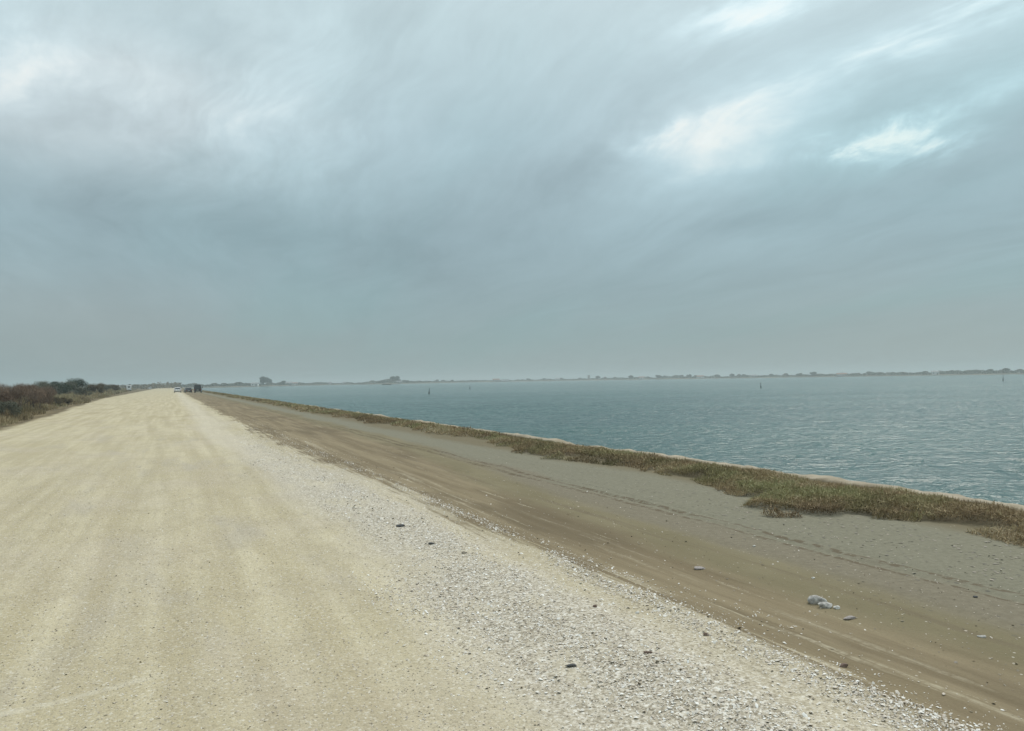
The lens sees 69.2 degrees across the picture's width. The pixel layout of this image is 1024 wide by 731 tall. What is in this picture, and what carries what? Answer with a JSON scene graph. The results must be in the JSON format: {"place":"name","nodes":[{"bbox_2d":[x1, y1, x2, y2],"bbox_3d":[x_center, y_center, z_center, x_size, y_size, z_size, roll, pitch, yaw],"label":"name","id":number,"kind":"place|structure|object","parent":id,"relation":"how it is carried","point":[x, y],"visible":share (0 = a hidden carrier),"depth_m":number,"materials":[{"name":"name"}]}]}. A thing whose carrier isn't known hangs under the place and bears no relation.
{"place":"outdoors","nodes":[
{"label":"outdoors","id":0,"kind":"place"},
{"bbox_2d":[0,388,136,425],"bbox_3d":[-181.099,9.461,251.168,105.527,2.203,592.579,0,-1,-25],"label":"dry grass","id":1,"kind":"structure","parent":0,"point":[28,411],"depth_m":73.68,"materials":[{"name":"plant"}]},
{"bbox_2d":[0,388,158,424],"bbox_3d":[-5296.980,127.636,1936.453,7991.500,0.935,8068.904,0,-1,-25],"label":"field","id":2,"kind":"structure","parent":0,"point":[98,400],"depth_m":110.25,"materials":[{"name":"soil"}]},
{"bbox_2d":[0,388,14,402],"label":"russet bush","id":3,"kind":"object","parent":2,"relation":"on","point":[5,394],"visible":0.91,"depth_m":49.07,"materials":[{"name":"brown plant"}]},
{"bbox_2d":[0,400,22,416],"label":"grey bush","id":4,"kind":"object","parent":2,"relation":"on","point":[11,405],"visible":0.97,"depth_m":46.08,"materials":[{"name":"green plant"}]},
{"bbox_2d":[0,382,32,408],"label":"russet bush","id":5,"kind":"object","parent":2,"relation":"on","point":[19,393],"visible":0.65,"depth_m":54.89,"materials":[{"name":"brown plant"}]},
{"bbox_2d":[11,384,46,406],"bbox_3d":[-39.177,2.631,60.394,3.540,2.585,2.487,-1,-1,12],"label":"russet bush","id":6,"kind":"object","parent":2,"relation":"on","point":[32,396],"visible":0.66,"depth_m":60.31,"materials":[{"name":"brown plant"}]},
{"bbox_2d":[32,380,49,388],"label":"grey bush","id":7,"kind":"object","parent":2,"relation":"on","point":[43,383],"visible":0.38,"depth_m":118.31,"materials":[{"name":"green plant"}]},
{"bbox_2d":[32,386,56,408],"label":"russet bush","id":8,"kind":"object","parent":2,"relation":"on","point":[50,395],"visible":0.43,"depth_m":67.46,"materials":[{"name":"brown plant"}]},
{"bbox_2d":[46,383,62,394],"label":"grey bush","id":9,"kind":"object","parent":2,"relation":"on","point":[55,387],"visible":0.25,"depth_m":127.59,"materials":[{"name":"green plant"}]},
{"bbox_2d":[52,397,67,404],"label":"brown bush","id":10,"kind":"object","parent":2,"relation":"on","point":[59,400],"visible":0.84,"depth_m":80.79,"materials":[{"name":"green plant"}]},
{"bbox_2d":[50,381,73,393],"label":"green tree","id":11,"kind":"object","parent":2,"relation":"on","point":[64,388],"visible":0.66,"depth_m":136.63,"materials":[{"name":"green plant"}]},
{"bbox_2d":[57,380,78,392],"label":"grey bush","id":12,"kind":"object","parent":2,"relation":"on","point":[72,383],"visible":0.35,"depth_m":141.43,"materials":[{"name":"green plant"}]},
{"bbox_2d":[65,378,88,389],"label":"green tree","id":13,"kind":"object","parent":2,"relation":"on","point":[81,383],"visible":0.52,"depth_m":146.94,"materials":[{"name":"green plant"}]},
{"bbox_2d":[73,387,91,395],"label":"grey bush","id":14,"kind":"object","parent":2,"relation":"on","point":[80,390],"visible":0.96,"depth_m":129.73,"materials":[{"name":"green plant"}]},
{"bbox_2d":[3,382,182,388],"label":"distant scrub","id":15,"kind":"object","parent":2,"relation":"on","point":[152,385],"visible":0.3,"depth_m":614.43,"materials":[{"name":"green plant"}]},
{"bbox_2d":[85,382,105,392],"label":"brown bush","id":16,"kind":"object","parent":2,"relation":"on","point":[99,387],"visible":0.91,"depth_m":164.69,"materials":[{"name":"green plant"}]},
{"bbox_2d":[107,384,118,390],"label":"brown bush","id":17,"kind":"object","parent":2,"relation":"on","point":[115,387],"visible":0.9,"depth_m":228.92,"materials":[{"name":"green plant"}]},
{"bbox_2d":[0,388,995,730],"bbox_3d":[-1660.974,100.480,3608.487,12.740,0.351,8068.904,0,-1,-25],"label":"dirt road","id":18,"kind":"structure","parent":0,"point":[152,432],"depth_m":6.38,"materials":[{"name":"soil"}]},
{"bbox_2d":[174,387,180,392],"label":"parked car","id":19,"kind":"object","parent":18,"relation":"on","point":[177,389],"visible":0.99,"depth_m":213.34,"materials":[{"name":"white paint"}]},
{"bbox_2d":[183,388,191,391],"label":"parked car","id":20,"kind":"object","parent":18,"relation":"on","point":[187,389],"visible":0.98,"depth_m":216.38,"materials":[{"name":"grey paint"}]},
{"bbox_2d":[0,435,1023,730],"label":"pebbles","id":21,"kind":"object","parent":18,"relation":"on","point":[322,605],"visible":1,"depth_m":6.85,"materials":[{"name":"beige stone"}]},
{"bbox_2d":[565,663,576,666],"bbox_3d":[0.407,2.070,5.123,0.086,0.025,0.041,-1,-1,6],"label":"stone","id":22,"kind":"object","parent":18,"relation":"on","point":[572,665],"visible":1,"depth_m":5.11,"materials":[{"name":"grey stone"}]},
{"bbox_2d":[839,663,847,667],"bbox_3d":[2.307,2.087,5.169,0.065,0.028,0.038,-1,-1,-21],"label":"stone","id":23,"kind":"object","parent":18,"relation":"on","point":[844,665],"visible":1,"depth_m":5.16,"materials":[{"name":"stone"}]},
{"bbox_2d":[0,0,1023,386],"label":"sky","id":24,"kind":"structure","parent":0,"point":[204,192],"materials":[{"name":"grey"}]},
{"bbox_2d":[174,373,1023,387],"bbox_3d":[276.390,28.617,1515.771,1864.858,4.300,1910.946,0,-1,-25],"label":"shore","id":25,"kind":"structure","parent":0,"point":[612,379],"depth_m":1165.73,"materials":[{"name":"soil"}]},
{"bbox_2d":[251,382,258,385],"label":"house","id":26,"kind":"structure","parent":25,"relation":"on","point":[254,383],"depth_m":975.49,"materials":[{"name":"white glass"}]},
{"bbox_2d":[259,376,268,383],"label":"hazy tree","id":27,"kind":"object","parent":25,"relation":"on","point":[263,379],"visible":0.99,"depth_m":1049.61,"materials":[{"name":"grey plant"}]},
{"bbox_2d":[390,376,400,380],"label":"bushy mound","id":28,"kind":"object","parent":25,"relation":"on","point":[397,378],"visible":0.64,"depth_m":1214.95,"materials":[{"name":"grey plant"}]},
{"bbox_2d":[155,369,1023,386],"bbox_3d":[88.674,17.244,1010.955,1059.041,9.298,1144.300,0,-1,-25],"label":"shore scrub","id":29,"kind":"object","parent":25,"relation":"on","point":[976,371],"visible":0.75,"depth_m":1127.02,"materials":[{"name":"grey plant"}]},
{"bbox_2d":[836,373,846,375],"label":"house","id":30,"kind":"structure","parent":25,"relation":"on","point":[840,374],"depth_m":1106.78,"materials":[{"name":"tile"}]},
{"bbox_2d":[181,388,1023,730],"bbox_3d":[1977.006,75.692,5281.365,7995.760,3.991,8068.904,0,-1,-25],"label":"ground","id":31,"kind":"structure","parent":0,"point":[913,658],"depth_m":8.93,"materials":[{"name":"soil"}]},
{"bbox_2d":[194,384,202,392],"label":"parked van","id":32,"kind":"object","parent":31,"relation":"on","point":[197,388],"visible":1,"depth_m":215.12,"materials":[{"name":"black paint"}]},
{"bbox_2d":[192,389,1023,546],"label":"salt plants","id":33,"kind":"object","parent":31,"relation":"on","point":[780,484],"visible":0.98,"depth_m":13.52,"materials":[{"name":"plant"}]},
{"bbox_2d":[248,396,1023,510],"bbox_3d":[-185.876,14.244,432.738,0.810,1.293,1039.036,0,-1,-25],"label":"concrete edging","id":34,"kind":"object","parent":31,"relation":"on","point":[825,478],"visible":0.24,"depth_m":14.90,"materials":[{"name":"grey concrete"}]},
{"bbox_2d":[694,566,704,569],"bbox_3d":[2.069,2.233,8.174,0.124,0.031,0.081,-1,-1,0],"label":"stone","id":35,"kind":"object","parent":31,"relation":"on","point":[698,568],"visible":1,"depth_m":8.15,"materials":[{"name":"grey stone"}]},
{"bbox_2d":[807,595,827,603],"bbox_3d":[2.817,2.173,6.837,0.185,0.105,0.088,8,5,0],"label":"stone","id":36,"kind":"object","parent":31,"relation":"on","point":[814,599],"visible":0.83,"depth_m":6.80,"materials":[{"name":"grey stone"}]},
{"bbox_2d":[818,602,832,608],"bbox_3d":[2.839,2.171,6.710,0.144,0.056,0.086,5,-2,-11],"label":"stone","id":37,"kind":"object","parent":31,"relation":"on","point":[827,605],"visible":1,"depth_m":6.69,"materials":[{"name":"grey stone"}]},
{"bbox_2d":[843,616,855,619],"bbox_3d":[2.902,2.172,6.386,0.112,0.033,0.057,0,-1,-23],"label":"stone","id":38,"kind":"object","parent":31,"relation":"on","point":[849,617],"visible":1,"depth_m":6.37,"materials":[{"name":"grey stone"}]},
{"bbox_2d":[192,374,1023,504],"bbox_3d":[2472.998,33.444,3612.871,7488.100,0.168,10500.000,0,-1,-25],"label":"water","id":39,"kind":"structure","parent":0,"point":[962,435],"depth_m":53.18,"materials":[{"name":"liquid"}]},
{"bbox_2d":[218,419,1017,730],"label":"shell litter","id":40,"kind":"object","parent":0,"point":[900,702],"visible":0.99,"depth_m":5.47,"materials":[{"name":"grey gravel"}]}
]}

